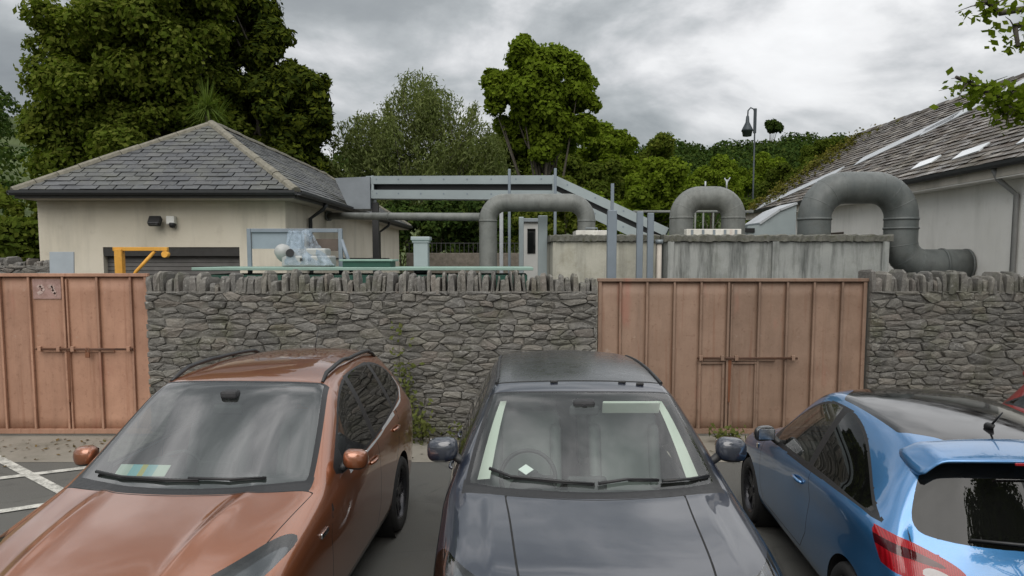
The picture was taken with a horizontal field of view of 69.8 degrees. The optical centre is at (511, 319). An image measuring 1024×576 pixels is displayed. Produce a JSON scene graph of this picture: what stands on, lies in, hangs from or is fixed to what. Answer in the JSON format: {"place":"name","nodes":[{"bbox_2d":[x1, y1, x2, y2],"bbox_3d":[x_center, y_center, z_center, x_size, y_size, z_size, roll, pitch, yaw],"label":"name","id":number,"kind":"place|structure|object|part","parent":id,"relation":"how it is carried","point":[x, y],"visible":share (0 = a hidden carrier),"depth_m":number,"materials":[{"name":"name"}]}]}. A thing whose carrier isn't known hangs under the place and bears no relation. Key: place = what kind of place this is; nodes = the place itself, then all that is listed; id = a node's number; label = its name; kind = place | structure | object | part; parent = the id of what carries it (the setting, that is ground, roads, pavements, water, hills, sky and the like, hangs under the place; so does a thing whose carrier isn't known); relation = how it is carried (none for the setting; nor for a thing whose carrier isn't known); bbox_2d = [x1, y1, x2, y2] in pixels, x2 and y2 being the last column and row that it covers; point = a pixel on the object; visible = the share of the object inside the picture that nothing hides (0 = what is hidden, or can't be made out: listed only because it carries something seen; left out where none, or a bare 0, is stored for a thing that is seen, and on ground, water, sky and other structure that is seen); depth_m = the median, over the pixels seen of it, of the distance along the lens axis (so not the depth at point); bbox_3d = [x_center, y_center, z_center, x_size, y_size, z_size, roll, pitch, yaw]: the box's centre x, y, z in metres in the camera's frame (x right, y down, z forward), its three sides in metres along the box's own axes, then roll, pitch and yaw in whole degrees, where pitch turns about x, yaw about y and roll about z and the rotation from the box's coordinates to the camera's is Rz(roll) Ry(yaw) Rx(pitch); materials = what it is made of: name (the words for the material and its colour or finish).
{"place":"outdoors","nodes":[
{"label":"outdoors","id":0,"kind":"place"},
{"bbox_2d":[6,120,412,275],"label":"pump house","id":1,"kind":"structure","parent":0,"point":[216,189],"depth_m":14.92,"materials":[{"name":"paint"}]},
{"bbox_2d":[147,216,162,225],"bbox_3d":[-7.162,-1.978,14.733,0.260,0.208,0.310,0,5,0],"label":"floodlight","id":2,"kind":"object","parent":1,"relation":"attached to","point":[154,221],"visible":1,"depth_m":14.63,"materials":[{"name":"black plastic"}]},
{"bbox_2d":[166,216,176,227],"bbox_3d":[-6.875,-1.972,14.806,0.185,0.242,0.152,0,5,0],"label":"security camera","id":3,"kind":"object","parent":1,"relation":"attached to","point":[171,221],"visible":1,"depth_m":14.75,"materials":[{"name":"white paint"}]},
{"bbox_2d":[325,211,479,220],"bbox_3d":[-2.620,-2.377,16.735,4.885,0.396,0.255,3,6,36],"label":"straight pipe","id":4,"kind":"object","parent":1,"relation":"attached to","point":[330,216],"visible":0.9,"depth_m":16.53,"materials":[{"name":"grey metal"}]},
{"bbox_2d":[0,434,748,461],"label":"pavement","id":5,"kind":"structure","parent":0,"point":[30,453],"depth_m":10.02,"materials":[{"name":"concrete"}]},
{"bbox_2d":[0,438,710,466],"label":"leaf litter","id":6,"kind":"object","parent":5,"relation":"on","point":[74,446],"visible":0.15,"depth_m":9.97,"materials":[{"name":"brown plant"}]},
{"bbox_2d":[144,269,596,437],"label":"stone wall","id":7,"kind":"structure","parent":5,"relation":"on","point":[464,330],"depth_m":10.31,"materials":[{"name":"grey stone"}]},
{"bbox_2d":[389,321,424,421],"bbox_3d":[-1.460,0.875,10.219,0.513,1.712,0.197,0,5,0],"label":"weed","id":8,"kind":"object","parent":5,"relation":"on","point":[403,369],"visible":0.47,"depth_m":10.21,"materials":[{"name":"green plant"}]},
{"bbox_2d":[411,398,435,444],"bbox_3d":[-1.290,1.418,10.142,0.388,0.722,0.524,-5,7,-44],"label":"weed","id":9,"kind":"object","parent":5,"relation":"on","point":[424,424],"visible":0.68,"depth_m":10.07,"materials":[{"name":"green plant"}]},
{"bbox_2d":[440,421,461,439],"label":"weed","id":10,"kind":"object","parent":5,"relation":"on","point":[458,428],"visible":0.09,"depth_m":10.17,"materials":[{"name":"green plant"}]},
{"bbox_2d":[707,423,745,444],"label":"weed","id":11,"kind":"object","parent":5,"relation":"on","point":[733,432],"visible":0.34,"depth_m":10.06,"materials":[{"name":"green plant"}]},
{"bbox_2d":[858,269,1023,403],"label":"stone wall","id":12,"kind":"structure","parent":5,"relation":"on","point":[955,331],"depth_m":10.33,"materials":[{"name":"grey stone"}]},
{"bbox_2d":[597,278,868,433],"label":"metal gate","id":13,"kind":"structure","parent":12,"relation":"attached to","point":[751,354],"depth_m":10.46,"materials":[{"name":"metal"}]},
{"bbox_2d":[0,116,790,272],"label":"hill","id":14,"kind":"structure","parent":0,"point":[14,142],"depth_m":156.28,"materials":[{"name":"green plant"}]},
{"bbox_2d":[0,85,850,228],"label":"forest","id":15,"kind":"object","parent":14,"relation":"on","point":[788,148],"visible":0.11,"depth_m":223.38,"materials":[{"name":"green plant"}]},
{"bbox_2d":[764,118,783,141],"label":"skyline tree","id":16,"kind":"object","parent":14,"relation":"on","point":[773,126],"visible":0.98,"depth_m":278.39,"materials":[{"name":"green plant"}]},
{"bbox_2d":[754,160,811,196],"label":"bushy tree","id":17,"kind":"object","parent":14,"relation":"on","point":[784,171],"visible":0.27,"depth_m":71.45,"materials":[{"name":"green plant"}]},
{"bbox_2d":[0,462,818,575],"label":"car park","id":18,"kind":"structure","parent":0,"point":[409,549],"depth_m":7.22,"materials":[{"name":"grey asphalt"}]},
{"bbox_2d":[0,183,37,220],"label":"shrub","id":19,"kind":"object","parent":18,"relation":"on","point":[11,205],"visible":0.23,"depth_m":29.42,"materials":[{"name":"green plant"}]},
{"bbox_2d":[0,214,39,261],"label":"shrub","id":20,"kind":"object","parent":18,"relation":"on","point":[19,238],"visible":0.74,"depth_m":21.12,"materials":[{"name":"green plant"}]},
{"bbox_2d":[0,503,42,512],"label":"road marking","id":21,"kind":"object","parent":18,"relation":"on","point":[20,508],"visible":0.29,"depth_m":7.47,"materials":[{"name":"paint"}]},
{"bbox_2d":[0,256,49,272],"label":"stone wall","id":22,"kind":"structure","parent":18,"relation":"on","point":[14,264],"depth_m":13.37,"materials":[{"name":"grey stone"}]},
{"bbox_2d":[0,455,62,492],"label":"road marking","id":23,"kind":"object","parent":18,"relation":"on","point":[43,481],"visible":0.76,"depth_m":8.58,"materials":[{"name":"paint"}]},
{"bbox_2d":[0,466,85,478],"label":"road marking","id":24,"kind":"object","parent":18,"relation":"on","point":[38,473],"visible":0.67,"depth_m":8.73,"materials":[{"name":"paint"}]},
{"bbox_2d":[49,252,74,272],"bbox_3d":[-7.818,0.156,12.757,0.420,2.662,0.215,0,5,0],"label":"leaning board","id":25,"kind":"object","parent":18,"relation":"on","point":[62,262],"visible":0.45,"depth_m":12.73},
{"bbox_2d":[112,247,169,272],"bbox_3d":[-6.344,0.126,12.654,0.945,2.744,0.120,0,5,0],"label":"davit","id":26,"kind":"object","parent":18,"relation":"on","point":[119,259],"visible":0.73,"depth_m":12.51,"materials":[{"name":"yellow paint"}]},
{"bbox_2d":[0,328,412,575],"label":"parked suv","id":27,"kind":"object","parent":18,"relation":"on","point":[291,462],"visible":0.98,"depth_m":5.02,"materials":[{"name":"orange metal"}]},
{"bbox_3d":[-2.928,1.378,5.403,0.073,0.727,1.379,0,5,3],"label":"front door","id":28,"kind":"part","parent":27,"relation":"part of","materials":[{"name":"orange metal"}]},
{"bbox_2d":[115,464,170,476],"bbox_3d":[-2.417,0.986,4.799,0.340,0.003,0.100,0,35,4],"label":"parking permit","id":29,"kind":"object","parent":27,"relation":"on","point":[143,470],"visible":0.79,"depth_m":4.80,"materials":[{"name":"paper"}]},
{"bbox_3d":[-2.764,0.754,5.589,0.221,0.491,0.780,0,5,3],"label":"front window","id":30,"kind":"part","parent":27,"relation":"part of","materials":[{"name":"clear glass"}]},
{"bbox_3d":[-2.875,1.273,6.520,0.072,0.759,0.858,0,5,3],"label":"rear door","id":31,"kind":"part","parent":27,"relation":"part of","materials":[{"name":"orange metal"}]},
{"bbox_3d":[-2.709,0.657,6.442,0.247,0.483,0.737,0,5,3],"label":"rear window","id":32,"kind":"part","parent":27,"relation":"part of","materials":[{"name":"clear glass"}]},
{"bbox_3d":[-1.253,0.760,5.520,0.221,0.491,0.780,0,5,3],"label":"front window","id":33,"kind":"part","parent":27,"relation":"part of","materials":[{"name":"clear glass"}]},
{"bbox_3d":[-1.111,1.385,5.321,0.073,0.727,1.379,0,5,3],"label":"front door","id":34,"kind":"part","parent":27,"relation":"part of","materials":[{"name":"orange metal"}]},
{"bbox_3d":[-1.231,0.663,6.376,0.247,0.483,0.737,0,5,3],"label":"rear window","id":35,"kind":"part","parent":27,"relation":"part of","materials":[{"name":"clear glass"}]},
{"bbox_3d":[-1.206,0.590,7.083,0.222,0.389,0.531,0,5,3],"label":"quarter window","id":36,"kind":"part","parent":27,"relation":"part of","materials":[{"name":"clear glass"}]},
{"bbox_3d":[-1.063,1.280,6.438,0.072,0.759,0.858,0,5,3],"label":"rear door","id":37,"kind":"part","parent":27,"relation":"part of","materials":[{"name":"orange metal"}]},
{"bbox_2d":[176,78,237,131],"bbox_3d":[-13.603,-5.559,33.191,3.362,10.671,3.010,0,5,0],"label":"cabbage palm","id":38,"kind":"object","parent":18,"relation":"on","point":[206,110],"visible":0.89,"depth_m":32.69,"materials":[{"name":"green plant"}]},
{"bbox_2d":[246,229,352,272],"bbox_3d":[-3.914,-0.135,13.649,1.952,3.099,0.095,0,5,0],"label":"equipment stand","id":39,"kind":"object","parent":18,"relation":"on","point":[265,238],"visible":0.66,"depth_m":13.55,"materials":[{"name":"grey paint"}]},
{"bbox_2d":[290,230,333,264],"bbox_3d":[-3.602,-1.297,13.113,0.987,0.650,0.794,0,5,0],"label":"plastic sheet","id":40,"kind":"object","parent":39,"relation":"hanging from","point":[307,255],"visible":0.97,"depth_m":13.02,"materials":[{"name":"blue"}]},
{"bbox_2d":[192,266,532,289],"bbox_3d":[-2.519,0.253,13.267,5.757,2.409,1.660,0,5,0],"label":"green container","id":41,"kind":"object","parent":18,"relation":"on","point":[365,275],"visible":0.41,"depth_m":12.35,"materials":[{"name":"metal"}]},
{"bbox_2d":[274,244,335,266],"bbox_3d":[-3.708,-1.150,13.112,0.994,0.412,0.576,0,5,0],"label":"machine","id":42,"kind":"object","parent":41,"relation":"on","point":[284,255],"visible":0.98,"depth_m":12.91,"materials":[{"name":"white metal"}]},
{"bbox_2d":[339,259,398,266],"bbox_3d":[-2.545,-1.012,13.111,0.933,0.137,0.680,0,5,0],"label":"green tray","id":43,"kind":"object","parent":41,"relation":"on","point":[369,262],"visible":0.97,"depth_m":12.81,"materials":[{"name":"metal"}]},
{"bbox_2d":[411,237,431,272],"bbox_3d":[-1.721,-0.097,14.041,0.360,2.959,0.360,0,5,0],"label":"vent cowl","id":44,"kind":"object","parent":18,"relation":"on","point":[421,250],"visible":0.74,"depth_m":13.81,"materials":[{"name":"grey metal"}]},
{"bbox_2d":[406,243,518,272],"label":"wall","id":45,"kind":"structure","parent":18,"relation":"on","point":[453,259],"depth_m":31.20,"materials":[{"name":"grey concrete"}]},
{"bbox_2d":[499,212,502,272],"bbox_3d":[-0.254,-0.793,17.595,0.180,3.754,0.180,0,5,0],"label":"steel post","id":46,"kind":"object","parent":18,"relation":"on","point":[501,239],"depth_m":17.47,"materials":[{"name":"grey metal"}]},
{"bbox_2d":[335,175,668,272],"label":"pipe bridge","id":47,"kind":"structure","parent":18,"relation":"on","point":[366,193],"depth_m":18.10,"materials":[{"name":"grey paint"}]},
{"bbox_2d":[508,169,510,272],"bbox_3d":[-0.062,-1.188,17.161,0.130,4.613,0.130,0,5,0],"label":"steel post","id":48,"kind":"object","parent":18,"relation":"on","point":[509,221],"visible":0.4,"depth_m":17.05,"materials":[{"name":"grey metal"}]},
{"bbox_2d":[519,217,523,272],"bbox_3d":[0.210,-0.572,16.610,0.220,3.478,0.220,0,5,0],"label":"steel post","id":49,"kind":"object","parent":18,"relation":"on","point":[521,241],"visible":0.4,"depth_m":16.47,"materials":[{"name":"grey metal"}]},
{"bbox_2d":[524,218,537,279],"bbox_3d":[0.532,-1.090,21.584,0.662,3.682,1.400,0,5,0],"label":"white hut","id":50,"kind":"object","parent":18,"relation":"on","point":[531,242],"visible":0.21,"depth_m":20.89,"materials":[{"name":"paint"}]},
{"bbox_2d":[527,229,534,252],"bbox_3d":[0.552,-2.237,20.881,0.231,0.700,0.030,0,5,0],"label":"window","id":51,"kind":"structure","parent":50,"relation":"in","point":[530,232],"depth_m":20.87,"materials":[{"name":"black glass"}]},
{"bbox_2d":[479,194,595,272],"bbox_3d":[0.507,-0.678,15.397,2.474,3.892,0.462,0,5,0],"label":"bent pipe","id":52,"kind":"object","parent":18,"relation":"on","point":[578,206],"visible":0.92,"depth_m":15.12,"materials":[{"name":"grey metal"}]},
{"bbox_2d":[538,215,546,275],"bbox_3d":[0.664,-0.520,16.012,0.400,3.473,0.400,0,5,0],"label":"steel post","id":53,"kind":"object","parent":18,"relation":"on","point":[542,243],"visible":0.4,"depth_m":15.84,"materials":[{"name":"grey metal"}]},
{"bbox_2d":[554,168,556,233],"bbox_3d":[0.991,-1.167,16.962,0.130,4.604,0.130,0,5,0],"label":"steel post","id":54,"kind":"object","parent":18,"relation":"on","point":[555,192],"visible":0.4,"depth_m":16.79,"materials":[{"name":"grey metal"}]},
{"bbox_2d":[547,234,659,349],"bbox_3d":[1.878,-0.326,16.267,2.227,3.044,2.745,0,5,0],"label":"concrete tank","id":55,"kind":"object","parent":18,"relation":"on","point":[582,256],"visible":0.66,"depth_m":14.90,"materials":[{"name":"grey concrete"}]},
{"bbox_2d":[573,228,606,234],"bbox_3d":[1.637,-1.840,15.400,0.656,0.162,0.800,0,5,0],"label":"access cover","id":56,"kind":"object","parent":55,"relation":"on","point":[592,232],"visible":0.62,"depth_m":15.00,"materials":[{"name":"white paint"}]},
{"bbox_2d":[427,350,782,575],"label":"parked suv","id":57,"kind":"object","parent":18,"relation":"on","point":[608,485],"visible":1,"depth_m":4.70,"materials":[{"name":"black paint"}]},
{"bbox_3d":[-0.443,1.378,5.161,0.079,0.756,1.308,0,5,0],"label":"front door","id":58,"kind":"part","parent":57,"relation":"part of","materials":[{"name":"black paint"}]},
{"bbox_3d":[-0.438,1.271,6.227,0.086,0.771,0.833,0,5,0],"label":"rear door","id":59,"kind":"part","parent":57,"relation":"part of","materials":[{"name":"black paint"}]},
{"bbox_3d":[-0.289,0.754,5.310,0.215,0.452,0.817,0,5,0],"label":"front window","id":60,"kind":"part","parent":57,"relation":"part of","materials":[{"name":"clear glass"}]},
{"bbox_3d":[-0.278,0.663,6.176,0.233,0.451,0.740,0,5,0],"label":"rear window","id":61,"kind":"part","parent":57,"relation":"part of","materials":[{"name":"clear glass"}]},
{"bbox_2d":[518,464,533,474],"bbox_3d":[0.090,0.968,4.736,0.100,0.004,0.080,0,45,0],"label":"paper ticket","id":62,"kind":"object","parent":57,"relation":"attached to","point":[525,469],"visible":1,"depth_m":4.73,"materials":[{"name":"white paper"}]},
{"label":"quarter window","id":63,"kind":"part","parent":57,"relation":"part of","materials":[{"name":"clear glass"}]},
{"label":"rear window","id":64,"kind":"part","parent":57,"relation":"part of","materials":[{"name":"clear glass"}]},
{"bbox_3d":[1.418,1.271,6.227,0.086,0.771,0.833,0,5,0],"label":"rear door","id":65,"kind":"part","parent":57,"relation":"part of","materials":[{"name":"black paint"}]},
{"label":"front window","id":66,"kind":"part","parent":57,"relation":"part of","materials":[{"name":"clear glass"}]},
{"bbox_3d":[1.423,1.378,5.161,0.079,0.756,1.308,0,5,0],"label":"front door","id":67,"kind":"part","parent":57,"relation":"part of","materials":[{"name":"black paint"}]},
{"bbox_2d":[606,183,616,277],"bbox_3d":[1.838,-0.541,13.602,0.340,3.916,0.340,0,5,0],"label":"steel post","id":68,"kind":"object","parent":18,"relation":"on","point":[611,256],"visible":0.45,"depth_m":13.46,"materials":[{"name":"grey metal"}]},
{"bbox_2d":[636,212,642,277],"bbox_3d":[2.457,-0.356,14.220,0.240,3.445,0.240,0,5,0],"label":"steel post","id":69,"kind":"object","parent":18,"relation":"on","point":[639,245],"visible":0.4,"depth_m":14.09,"materials":[{"name":"grey metal"}]},
{"bbox_2d":[646,213,653,277],"bbox_3d":[2.681,-0.355,14.320,0.240,3.426,0.240,0,5,0],"label":"steel post","id":70,"kind":"object","parent":18,"relation":"on","point":[650,243],"visible":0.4,"depth_m":14.18,"materials":[{"name":"grey metal"}]},
{"bbox_2d":[655,240,662,277],"bbox_3d":[2.857,-0.100,14.341,0.150,2.913,0.150,0,5,0],"label":"standpipe","id":71,"kind":"object","parent":18,"relation":"on","point":[659,243],"visible":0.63,"depth_m":14.21,"materials":[{"name":"metal"}]},
{"bbox_2d":[745,202,797,234],"bbox_3d":[5.917,-0.813,17.393,1.180,3.828,1.100,0,5,0],"label":"sheet metal duct","id":72,"kind":"object","parent":18,"relation":"on","point":[780,219],"visible":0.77,"depth_m":16.78,"materials":[{"name":"grey metal"}]},
{"bbox_2d":[741,388,1023,575],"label":"parked hatchback","id":73,"kind":"object","parent":18,"relation":"on","point":[890,482],"visible":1,"depth_m":4.59,"materials":[{"name":"blue paint"}]},
{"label":"door","id":74,"kind":"part","parent":73,"relation":"part of","materials":[{"name":"blue paint"}]},
{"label":"front window","id":75,"kind":"part","parent":73,"relation":"part of","materials":[{"name":"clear glass"}]},
{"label":"quarter window","id":76,"kind":"part","parent":73,"relation":"part of","materials":[{"name":"black glass"}]},
{"bbox_2d":[745,73,1023,276],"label":"outbuilding","id":77,"kind":"structure","parent":18,"relation":"on","point":[955,169],"depth_m":16.43,"materials":[{"name":"stone"}]},
{"bbox_2d":[929,0,1023,135],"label":"overhanging tree","id":78,"kind":"object","parent":18,"relation":"on","point":[991,90],"visible":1,"depth_m":6.64,"materials":[{"name":"green plant"}]},
{"bbox_2d":[1002,371,1023,412],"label":"parked hatchback","id":79,"kind":"object","parent":18,"relation":"on","point":[1014,400],"visible":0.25,"depth_m":7.69,"materials":[{"name":"red paint"}]},
{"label":"quarter window","id":80,"kind":"part","parent":79,"relation":"part of","materials":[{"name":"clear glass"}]},
{"bbox_2d":[0,0,1023,171],"label":"sky","id":81,"kind":"structure","parent":0,"point":[692,70],"materials":[{"name":"grey"}]},
{"label":"ground","id":82,"kind":"structure","parent":0,"visible":0},
{"bbox_2d":[12,0,255,179],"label":"evergreen oak","id":83,"kind":"object","parent":82,"relation":"on","point":[103,75],"visible":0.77,"depth_m":37.74,"materials":[{"name":"green plant"}]},
{"bbox_2d":[196,0,345,177],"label":"yew tree","id":84,"kind":"object","parent":82,"relation":"on","point":[284,106],"visible":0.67,"depth_m":41.37,"materials":[{"name":"green plant"}]},
{"bbox_2d":[382,200,437,272],"bbox_3d":[-5.575,-3.318,35.622,3.781,6.023,3.397,0,5,0],"label":"shrub","id":85,"kind":"object","parent":82,"relation":"on","point":[400,206],"visible":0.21,"depth_m":35.20,"materials":[{"name":"green plant"}]},
{"bbox_2d":[325,67,520,270],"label":"willow tree","id":86,"kind":"object","parent":82,"relation":"on","point":[389,154],"visible":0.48,"depth_m":44.29,"materials":[{"name":"green plant"}]},
{"bbox_2d":[401,200,478,252],"bbox_3d":[-3.464,-3.678,36.647,4.541,6.550,4.261,2,5,22],"label":"shrub","id":87,"kind":"object","parent":82,"relation":"on","point":[441,231],"visible":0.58,"depth_m":35.59,"materials":[{"name":"green plant"}]},
{"bbox_2d":[443,200,518,251],"bbox_3d":[-1.508,-3.478,36.403,4.103,6.201,2.943,2,5,21],"label":"shrub","id":88,"kind":"object","parent":82,"relation":"on","point":[473,207],"visible":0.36,"depth_m":35.87,"materials":[{"name":"green plant"}]},
{"bbox_2d":[492,134,563,174],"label":"bushy tree","id":89,"kind":"object","parent":82,"relation":"on","point":[523,162],"visible":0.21,"depth_m":50.57,"materials":[{"name":"green plant"}]},
{"bbox_2d":[497,212,566,252],"bbox_3d":[0.765,-3.933,37.941,4.988,6.842,4.233,0,5,0],"label":"shrub","id":90,"kind":"object","parent":82,"relation":"on","point":[561,216],"visible":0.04,"depth_m":36.71,"materials":[{"name":"green plant"}]},
{"bbox_2d":[478,33,602,177],"bbox_3d":[1.503,-7.503,37.469,5.559,14.046,5.566,4,6,37],"label":"lime tree","id":91,"kind":"object","parent":82,"relation":"on","point":[540,97],"visible":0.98,"depth_m":36.10,"materials":[{"name":"green plant"}]},
{"bbox_2d":[511,174,606,235],"bbox_3d":[2.270,-3.673,35.975,4.931,6.657,3.290,0,5,0],"label":"shrub","id":92,"kind":"object","parent":82,"relation":"on","point":[570,224],"visible":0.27,"depth_m":34.95,"materials":[{"name":"green plant"}]},
{"bbox_2d":[551,152,625,201],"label":"bushy tree","id":93,"kind":"object","parent":82,"relation":"on","point":[593,175],"visible":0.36,"depth_m":52.69,"materials":[{"name":"green plant"}]},
{"bbox_2d":[566,187,645,234],"bbox_3d":[4.777,-3.482,36.861,4.160,6.127,3.792,1,5,17],"label":"shrub","id":94,"kind":"object","parent":82,"relation":"on","point":[600,193],"visible":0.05,"depth_m":35.60,"materials":[{"name":"green plant"}]},
{"bbox_2d":[576,119,641,194],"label":"bushy tree","id":95,"kind":"object","parent":82,"relation":"on","point":[610,141],"visible":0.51,"depth_m":59.01,"materials":[{"name":"green plant"}]},
{"bbox_2d":[619,131,675,198],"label":"bushy tree","id":96,"kind":"object","parent":82,"relation":"on","point":[661,144],"visible":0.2,"depth_m":67.59,"materials":[{"name":"green plant"}]},
{"bbox_2d":[618,155,698,227],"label":"bushy tree","id":97,"kind":"object","parent":82,"relation":"on","point":[656,183],"visible":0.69,"depth_m":47.88,"materials":[{"name":"green plant"}]},
{"bbox_2d":[686,154,744,228],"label":"bushy tree","id":98,"kind":"object","parent":82,"relation":"on","point":[717,172],"visible":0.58,"depth_m":77.28,"materials":[{"name":"green plant"}]},
{"bbox_2d":[740,197,755,223],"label":"shrub","id":99,"kind":"object","parent":82,"relation":"on","point":[745,203],"visible":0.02,"depth_m":35.34,"materials":[{"name":"green plant"}]},
{"bbox_2d":[741,107,756,198],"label":"lamp post","id":100,"kind":"object","parent":82,"relation":"on","point":[747,129],"visible":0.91,"depth_m":50.96,"materials":[{"name":"metal"}]},
{"bbox_2d":[728,151,786,201],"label":"bushy tree","id":101,"kind":"object","parent":82,"relation":"on","point":[764,161],"visible":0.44,"depth_m":82.08,"materials":[{"name":"green plant"}]},
{"bbox_2d":[656,234,893,277],"bbox_3d":[5.263,-0.317,16.218,4.526,3.035,3.345,0,5,0],"label":"concrete tank","id":102,"kind":"object","parent":82,"relation":"on","point":[769,256],"visible":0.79,"depth_m":14.54,"materials":[{"name":"grey concrete"}]},
{"bbox_2d":[633,210,753,228],"bbox_3d":[4.290,-2.046,17.390,2.839,1.085,0.060,0,5,0],"label":"railing","id":103,"kind":"object","parent":102,"relation":"on","point":[698,211],"visible":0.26,"depth_m":17.34,"materials":[{"name":"grey metal"}]},
{"bbox_2d":[669,178,745,234],"bbox_3d":[4.174,-2.247,15.667,1.622,1.572,0.515,0,5,0],"label":"bent pipe","id":104,"kind":"object","parent":102,"relation":"on","point":[726,204],"visible":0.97,"depth_m":15.45,"materials":[{"name":"grey metal"}]},
{"bbox_2d":[684,229,740,234],"bbox_3d":[4.078,-1.772,14.909,1.107,0.134,0.231,0,5,0],"label":"cable trunking","id":105,"kind":"object","parent":102,"relation":"on","point":[711,231],"visible":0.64,"depth_m":14.80,"materials":[{"name":"white paint"}]},
{"bbox_2d":[797,172,976,276],"bbox_3d":[7.637,-1.907,15.094,3.514,2.248,0.689,0,5,0],"label":"bent pipe","id":106,"kind":"object","parent":102,"relation":"on","point":[892,197],"visible":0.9,"depth_m":14.82,"materials":[{"name":"grey metal"}]},
{"bbox_2d":[794,136,841,168],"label":"bushy tree","id":107,"kind":"object","parent":82,"relation":"on","point":[809,152],"visible":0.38,"depth_m":92.56,"materials":[{"name":"green plant"}]},
{"bbox_3d":[-11.358,0.486,10.568,4.323,2.418,0.551,0,5,0],"label":"stone wall","id":108,"kind":"object","parent":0,"visible":0},
{"bbox_2d":[0,273,150,433],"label":"metal gate","id":109,"kind":"structure","parent":108,"relation":"attached to","point":[74,349],"depth_m":10.47,"materials":[{"name":"paint"}]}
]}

